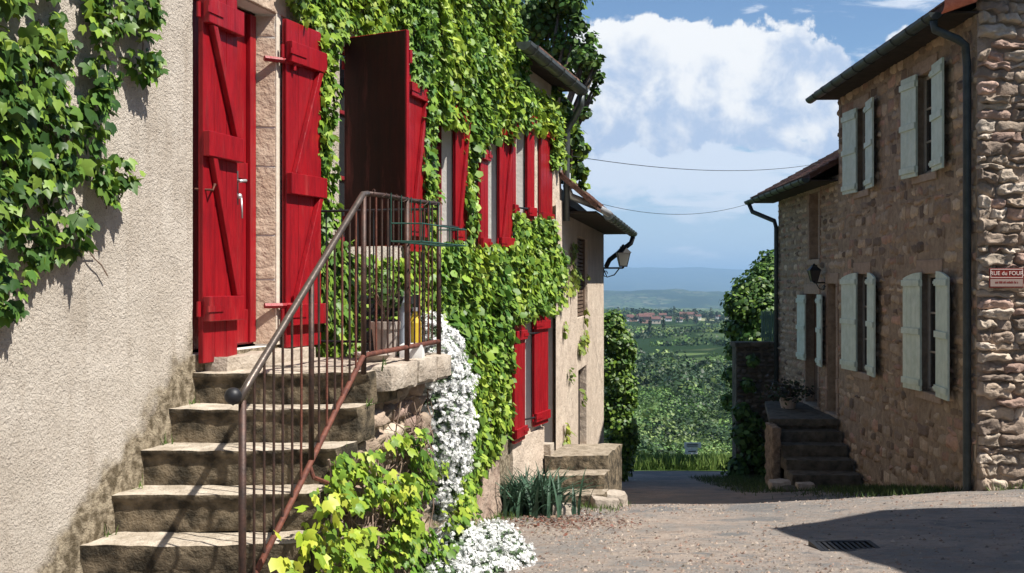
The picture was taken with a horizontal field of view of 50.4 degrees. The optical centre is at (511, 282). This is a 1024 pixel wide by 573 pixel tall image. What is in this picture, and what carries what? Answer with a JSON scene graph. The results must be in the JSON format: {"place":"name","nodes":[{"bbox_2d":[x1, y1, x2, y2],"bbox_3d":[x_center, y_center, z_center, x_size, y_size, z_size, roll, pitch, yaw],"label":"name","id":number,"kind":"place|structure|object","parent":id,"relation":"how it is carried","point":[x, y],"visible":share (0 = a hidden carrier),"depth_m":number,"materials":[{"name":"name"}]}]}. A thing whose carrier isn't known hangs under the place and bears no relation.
{"place":"outdoors","nodes":[
{"label":"outdoors","id":0,"kind":"place"},
{"bbox_2d":[604,267,752,470],"bbox_3d":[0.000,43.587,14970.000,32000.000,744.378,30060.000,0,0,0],"label":"terrain","id":1,"kind":"structure","parent":0,"point":[691,288],"depth_m":7525.10,"materials":[{"name":"green plant"}]},
{"bbox_2d":[0,0,611,572],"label":"ivy covered house","id":2,"kind":"structure","parent":1,"relation":"on","point":[206,240],"depth_m":5.84,"materials":[{"name":"paint"}]},
{"bbox_2d":[0,0,169,327],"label":"vine","id":3,"kind":"object","parent":2,"relation":"attached to","point":[26,133],"visible":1,"depth_m":4.63,"materials":[{"name":"green plant"}]},
{"bbox_2d":[193,0,255,349],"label":"door","id":4,"kind":"structure","parent":2,"relation":"in","point":[246,45],"depth_m":6.55,"materials":[{"name":"red paint"}]},
{"bbox_2d":[340,46,390,246],"bbox_3d":[-1.140,-0.990,8.144,0.361,1.420,1.141,0,0,0],"label":"window","id":5,"kind":"structure","parent":2,"relation":"in","point":[342,72],"depth_m":7.86,"materials":[{"name":"grey glass"}]},
{"bbox_2d":[285,0,571,513],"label":"ivy mass","id":6,"kind":"object","parent":2,"relation":"attached to","point":[513,305],"visible":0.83,"depth_m":10.12,"materials":[{"name":"green plant"}]},
{"bbox_2d":[428,97,441,242],"bbox_3d":[-0.734,-0.995,9.579,0.211,1.330,0.611,0,0,0],"label":"window","id":7,"kind":"structure","parent":2,"relation":"in","point":[439,144],"depth_m":9.83,"materials":[{"name":"white paint"}]},
{"bbox_2d":[551,86,592,190],"bbox_3d":[0.665,-1.785,14.176,0.446,1.421,1.621,0,0,22],"label":"hanging vine","id":8,"kind":"object","parent":2,"relation":"hanging from","point":[579,147],"visible":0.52,"depth_m":14.47,"materials":[{"name":"green plant"}]},
{"bbox_2d":[604,309,640,481],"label":"ivy column","id":9,"kind":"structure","parent":1,"relation":"on","point":[620,421],"depth_m":21.82,"materials":[{"name":"green plant"}]},
{"bbox_2d":[631,315,637,321],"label":"valley tree","id":10,"kind":"object","parent":1,"relation":"on","point":[635,317],"visible":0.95,"depth_m":1288.35,"materials":[{"name":"green plant"}]},
{"bbox_2d":[638,313,651,322],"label":"village house","id":11,"kind":"structure","parent":1,"relation":"on","point":[646,316],"depth_m":1246.18,"materials":[{"name":"tile"}]},
{"bbox_2d":[647,317,651,331],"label":"valley tree","id":12,"kind":"object","parent":1,"relation":"on","point":[649,329],"visible":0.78,"depth_m":759.41,"materials":[{"name":"green plant"}]},
{"bbox_2d":[651,317,660,323],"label":"village house","id":13,"kind":"structure","parent":1,"relation":"on","point":[655,320],"depth_m":1236.50,"materials":[{"name":"tile"}]},
{"bbox_2d":[658,313,666,319],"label":"village house","id":14,"kind":"structure","parent":1,"relation":"on","point":[661,314],"depth_m":1342.28,"materials":[{"name":"tile"}]},
{"bbox_2d":[662,315,665,328],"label":"valley tree","id":15,"kind":"object","parent":1,"relation":"on","point":[663,324],"visible":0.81,"depth_m":829.47,"materials":[{"name":"green plant"}]},
{"bbox_2d":[604,307,731,456],"bbox_3d":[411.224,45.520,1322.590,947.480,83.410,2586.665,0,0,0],"label":"woodland","id":16,"kind":"object","parent":1,"relation":"on","point":[700,387],"visible":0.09,"depth_m":241.15,"materials":[{"name":"green plant"}]},
{"bbox_2d":[665,316,671,320],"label":"village house","id":17,"kind":"structure","parent":1,"relation":"on","point":[668,318],"depth_m":1287.55,"materials":[{"name":"tile"}]},
{"bbox_2d":[671,306,676,319],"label":"valley tree","id":18,"kind":"object","parent":1,"relation":"on","point":[674,314],"visible":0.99,"depth_m":1329.64,"materials":[{"name":"green plant"}]},
{"bbox_2d":[632,451,731,469],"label":"brow grass","id":19,"kind":"structure","parent":1,"relation":"on","point":[704,461],"depth_m":27.45,"materials":[{"name":"green plant"}]},
{"bbox_2d":[679,312,689,318],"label":"village house","id":20,"kind":"structure","parent":1,"relation":"on","point":[684,314],"depth_m":1396.60,"materials":[{"name":"paint"}]},
{"bbox_2d":[684,442,700,455],"bbox_3d":[4.686,4.572,28.228,0.434,0.857,0.064,0,0,0],"label":"notice sign","id":21,"kind":"object","parent":1,"relation":"on","point":[691,448],"visible":0.82,"depth_m":28.20,"materials":[{"name":"metal"}]},
{"bbox_2d":[718,249,773,412],"bbox_3d":[6.494,2.164,27.975,2.061,6.108,3.412,0,0,36],"label":"garden tree","id":22,"kind":"object","parent":1,"relation":"on","point":[749,300],"visible":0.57,"depth_m":27.15,"materials":[{"name":"green plant"}]},
{"bbox_2d":[744,150,838,429],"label":"stone house","id":23,"kind":"structure","parent":1,"relation":"on","point":[806,310],"depth_m":21.43,"materials":[{"name":"brown stone"}]},
{"bbox_2d":[603,204,746,214],"bbox_3d":[3.325,-1.591,22.192,0.009,0.428,6.226,0,0,42],"label":"overhead cable","id":24,"kind":"object","parent":23,"relation":"attached to","point":[671,214],"visible":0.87,"depth_m":22.16,"materials":[{"name":"black metal"}]},
{"bbox_2d":[572,156,818,170],"bbox_3d":[4.091,-2.200,18.886,0.009,1.109,11.519,0,0,35],"label":"overhead cable","id":25,"kind":"object","parent":23,"relation":"attached to","point":[690,169],"visible":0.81,"depth_m":17.11,"materials":[{"name":"black metal"}]},
{"bbox_2d":[806,264,825,289],"bbox_3d":[5.592,-0.107,19.957,0.323,0.500,0.224,0,0,0],"label":"wall lantern","id":26,"kind":"object","parent":23,"relation":"attached to","point":[813,270],"depth_m":19.89,"materials":[{"name":"black metal"}]},
{"bbox_2d":[814,294,818,401],"bbox_3d":[5.967,1.280,20.970,0.050,2.120,0.942,0,0,2],"label":"door","id":27,"kind":"structure","parent":23,"relation":"in","point":[815,295],"depth_m":21.33,"materials":[{"name":"brown wood"}]},
{"bbox_2d":[688,473,962,499],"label":"verge grass","id":28,"kind":"structure","parent":1,"relation":"on","point":[751,483],"depth_m":16.45,"materials":[{"name":"green plant"}]},
{"bbox_2d":[805,0,1023,490],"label":"stone house","id":29,"kind":"structure","parent":1,"relation":"on","point":[930,135],"depth_m":14.20,"materials":[{"name":"brown stone"}]},
{"bbox_2d":[862,111,864,189],"bbox_3d":[5.804,-2.170,17.697,0.045,1.340,0.560,0,0,2],"label":"window","id":30,"kind":"structure","parent":29,"relation":"in","point":[863,114],"depth_m":17.93,"materials":[{"name":"glass"}]},
{"bbox_2d":[862,274,866,371],"bbox_3d":[5.803,0.655,17.667,0.045,1.590,0.620,0,0,2],"label":"window","id":31,"kind":"structure","parent":29,"relation":"in","point":[864,276],"depth_m":17.92,"materials":[{"name":"glass"}]},
{"bbox_2d":[924,76,930,173],"bbox_3d":[5.718,-2.160,14.752,0.045,1.360,0.650,0,0,2],"label":"window","id":32,"kind":"structure","parent":29,"relation":"in","point":[927,81],"depth_m":14.99,"materials":[{"name":"glass"}]},
{"bbox_2d":[927,274,934,391],"bbox_3d":[5.713,0.675,14.587,0.045,1.590,0.680,0,0,2],"label":"window","id":33,"kind":"structure","parent":29,"relation":"in","point":[930,287],"depth_m":14.86,"materials":[{"name":"glass"}]},
{"bbox_2d":[989,268,1023,287],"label":"street sign","id":34,"kind":"object","parent":29,"relation":"attached to","point":[1006,277],"visible":1,"depth_m":12.91,"materials":[{"name":"metal"}]},
{"bbox_2d":[421,471,1023,572],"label":"street","id":35,"kind":"structure","parent":0,"point":[642,488],"depth_m":9.34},
{"bbox_2d":[79,353,451,572],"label":"stone staircase","id":36,"kind":"structure","parent":35,"relation":"on","point":[190,478],"depth_m":5.39,"materials":[{"name":"beige stone"}]},
{"bbox_2d":[224,189,440,572],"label":"iron railing","id":37,"kind":"object","parent":36,"relation":"on","point":[233,395],"visible":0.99,"depth_m":5.38,"materials":[{"name":"brown metal"}]},
{"bbox_2d":[390,193,465,246],"bbox_3d":[-0.480,-0.363,6.425,0.173,0.274,0.833,0,0,16],"label":"flower box holder","id":38,"kind":"object","parent":37,"relation":"attached to","point":[431,243],"visible":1,"depth_m":6.35,"materials":[{"name":"green metal"}]},
{"bbox_2d":[353,351,392,363],"bbox_3d":[-0.804,0.437,6.300,0.230,0.068,0.230,0,0,0],"label":"shallow bowl","id":39,"kind":"object","parent":36,"relation":"on","point":[377,358],"visible":0.46,"depth_m":6.23,"materials":[{"name":"ceramic"}]},
{"bbox_2d":[268,426,482,572],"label":"stair vine","id":40,"kind":"object","parent":36,"relation":"attached to","point":[342,493],"visible":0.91,"depth_m":5.79,"materials":[{"name":"green plant"}]},
{"bbox_2d":[332,389,433,572],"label":"dry creeper","id":41,"kind":"object","parent":36,"relation":"attached to","point":[374,520],"visible":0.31,"depth_m":6.19,"materials":[{"name":"plant"}]},
{"bbox_2d":[357,278,412,358],"bbox_3d":[-0.781,0.220,6.679,0.332,0.500,0.366,0,0,0],"label":"plant pot","id":42,"kind":"object","parent":36,"relation":"on","point":[394,355],"visible":0.56,"depth_m":6.67,"materials":[{"name":"ceramic"}]},
{"bbox_2d":[366,295,418,356],"bbox_3d":[-0.781,0.275,7.066,0.305,0.390,0.532,0,0,0],"label":"plastic crate","id":43,"kind":"object","parent":36,"relation":"on","point":[378,313],"visible":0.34,"depth_m":6.80,"materials":[{"name":"grey plastic"}]},
{"bbox_2d":[399,296,410,356],"bbox_3d":[-0.662,0.263,6.720,0.072,0.416,0.071,0,0,0],"label":"watering bottle","id":44,"kind":"object","parent":36,"relation":"on","point":[401,335],"visible":0.19,"depth_m":6.69,"materials":[{"name":"white plastic"}]},
{"bbox_2d":[400,343,424,357],"bbox_3d":[-0.606,0.421,6.620,0.143,0.102,0.244,0,0,0],"label":"stone block","id":45,"kind":"object","parent":36,"relation":"on","point":[418,352],"depth_m":6.50,"materials":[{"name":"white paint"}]},
{"bbox_2d":[411,307,420,342],"bbox_3d":[-0.607,0.313,6.800,0.082,0.316,0.081,0,0,0],"label":"watering bottle","id":46,"kind":"object","parent":36,"relation":"on","point":[416,328],"visible":0.41,"depth_m":6.76,"materials":[{"name":"yellow plastic"}]},
{"bbox_2d":[420,310,479,525],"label":"flower cascade","id":47,"kind":"object","parent":36,"relation":"attached to","point":[454,427],"visible":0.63,"depth_m":7.17,"materials":[{"name":"white plant"}]},
{"bbox_2d":[104,357,629,537],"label":"weeds","id":48,"kind":"object","parent":35,"relation":"on","point":[486,518],"visible":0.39,"depth_m":10.41,"materials":[{"name":"green plant"}]},
{"bbox_2d":[422,517,536,572],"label":"flower mat","id":49,"kind":"object","parent":35,"relation":"on","point":[493,546],"visible":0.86,"depth_m":7.20,"materials":[{"name":"white plant"}]},
{"bbox_2d":[495,461,600,518],"bbox_3d":[0.148,2.155,11.359,1.426,0.640,1.575,0,0,-40],"label":"strap leaved plant","id":50,"kind":"object","parent":35,"relation":"on","point":[539,494],"visible":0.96,"depth_m":11.10,"materials":[{"name":"green plant"}]},
{"bbox_2d":[519,0,605,124],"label":"tree","id":51,"kind":"object","parent":35,"relation":"on","point":[556,22],"visible":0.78,"depth_m":17.35,"materials":[{"name":"green plant"}]},
{"bbox_2d":[552,503,573,514],"bbox_3d":[0.501,2.367,11.247,0.295,0.181,0.232,0,0,0],"label":"rock","id":52,"kind":"object","parent":35,"relation":"on","point":[567,508],"visible":0.33,"depth_m":11.15,"materials":[{"name":"stone"}]},
{"bbox_2d":[475,508,656,539],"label":"leaf litter","id":53,"kind":"object","parent":35,"relation":"on","point":[561,519],"visible":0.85,"depth_m":10.42,"materials":[{"name":"brown plant"}]},
{"bbox_2d":[543,442,621,506],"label":"door steps","id":54,"kind":"structure","parent":35,"relation":"on","point":[603,462],"depth_m":12.98,"materials":[{"name":"stone"}]},
{"bbox_2d":[556,170,637,450],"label":"plastered house","id":55,"kind":"structure","parent":35,"relation":"on","point":[584,230],"depth_m":16.86,"materials":[{"name":"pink paint"}]},
{"bbox_2d":[563,242,590,444],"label":"creeper trails","id":56,"kind":"object","parent":55,"relation":"attached to","point":[585,337],"visible":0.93,"depth_m":14.99,"materials":[{"name":"green plant"}]},
{"bbox_2d":[578,370,579,442],"bbox_3d":[0.946,1.920,16.445,0.040,1.260,1.147,0,0,10],"label":"cellar door","id":57,"kind":"structure","parent":55,"relation":"in","point":[578,370],"depth_m":16.79,"materials":[{"name":"brown wood"}]},
{"bbox_2d":[603,244,630,276],"bbox_3d":[1.925,-0.402,19.964,0.509,0.618,0.277,0,0,0],"label":"wall lantern","id":58,"kind":"object","parent":55,"relation":"attached to","point":[623,252],"depth_m":19.89,"materials":[{"name":"black metal"}]},
{"bbox_2d":[590,496,620,507],"bbox_3d":[1.020,2.437,11.899,0.342,0.198,0.251,0,0,0],"label":"rock","id":59,"kind":"object","parent":35,"relation":"on","point":[606,500],"visible":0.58,"depth_m":11.80,"materials":[{"name":"stone"}]},
{"bbox_2d":[607,490,627,505],"bbox_3d":[1.112,2.522,12.593,0.458,0.268,0.376,0,0,0],"label":"rock","id":60,"kind":"object","parent":35,"relation":"on","point":[621,495],"visible":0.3,"depth_m":12.47,"materials":[{"name":"stone"}]},
{"bbox_2d":[730,341,773,475],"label":"garden wall","id":61,"kind":"structure","parent":35,"relation":"on","point":[763,351],"depth_m":24.15,"materials":[{"name":"stone"}]},
{"bbox_2d":[721,353,765,476],"bbox_3d":[5.246,2.992,23.863,1.313,2.941,0.785,0,0,0],"label":"wall ivy","id":62,"kind":"object","parent":61,"relation":"attached to","point":[745,440],"depth_m":23.76,"materials":[{"name":"green plant"}]},
{"bbox_2d":[760,311,773,340],"bbox_3d":[5.745,0.970,24.330,0.370,0.660,0.060,0,0,0],"label":"trellis panel","id":63,"kind":"object","parent":61,"relation":"on","point":[767,317],"visible":0.77,"depth_m":24.30,"materials":[{"name":"green wood"}]},
{"bbox_2d":[767,478,791,490],"bbox_3d":[4.377,3.342,17.792,0.376,0.246,0.346,0,0,0],"label":"rock","id":64,"kind":"object","parent":35,"relation":"on","point":[776,483],"visible":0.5,"depth_m":17.68,"materials":[{"name":"stone"}]},
{"bbox_2d":[796,481,814,489],"bbox_3d":[4.685,3.281,17.379,0.281,0.190,0.256,0,0,0],"label":"rock","id":65,"kind":"object","parent":35,"relation":"on","point":[806,484],"visible":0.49,"depth_m":17.27,"materials":[{"name":"stone"}]},
{"bbox_2d":[764,401,861,491],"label":"shaded stone steps","id":66,"kind":"structure","parent":35,"relation":"on","point":[803,442],"depth_m":18.39,"materials":[{"name":"grey stone"}]},
{"bbox_2d":[749,374,816,408],"bbox_3d":[5.211,2.068,20.677,1.299,0.640,1.612,0,0,-27],"label":"potted plant","id":67,"kind":"object","parent":66,"relation":"on","point":[786,398],"visible":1,"depth_m":20.48,"materials":[{"name":"green plant"}]},
{"bbox_2d":[808,540,879,551],"bbox_3d":[2.550,2.032,8.300,0.480,0.052,0.360,0,0,0],"label":"drain grate","id":68,"kind":"object","parent":35,"relation":"on","point":[838,545],"visible":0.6,"depth_m":8.35,"materials":[{"name":"black metal"}]},
{"bbox_2d":[891,481,1023,490],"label":"corner weeds","id":69,"kind":"object","parent":35,"relation":"on","point":[1000,488],"visible":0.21,"depth_m":12.96,"materials":[{"name":"green plant"}]},
{"bbox_2d":[524,0,943,268],"label":"sky","id":70,"kind":"structure","parent":0,"point":[700,85],"materials":[{"name":"blue"}]},
{"bbox_2d":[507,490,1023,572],"bbox_3d":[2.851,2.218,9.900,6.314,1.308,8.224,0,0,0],"label":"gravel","id":71,"kind":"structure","parent":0,"point":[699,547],"depth_m":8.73,"materials":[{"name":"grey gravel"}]}
]}

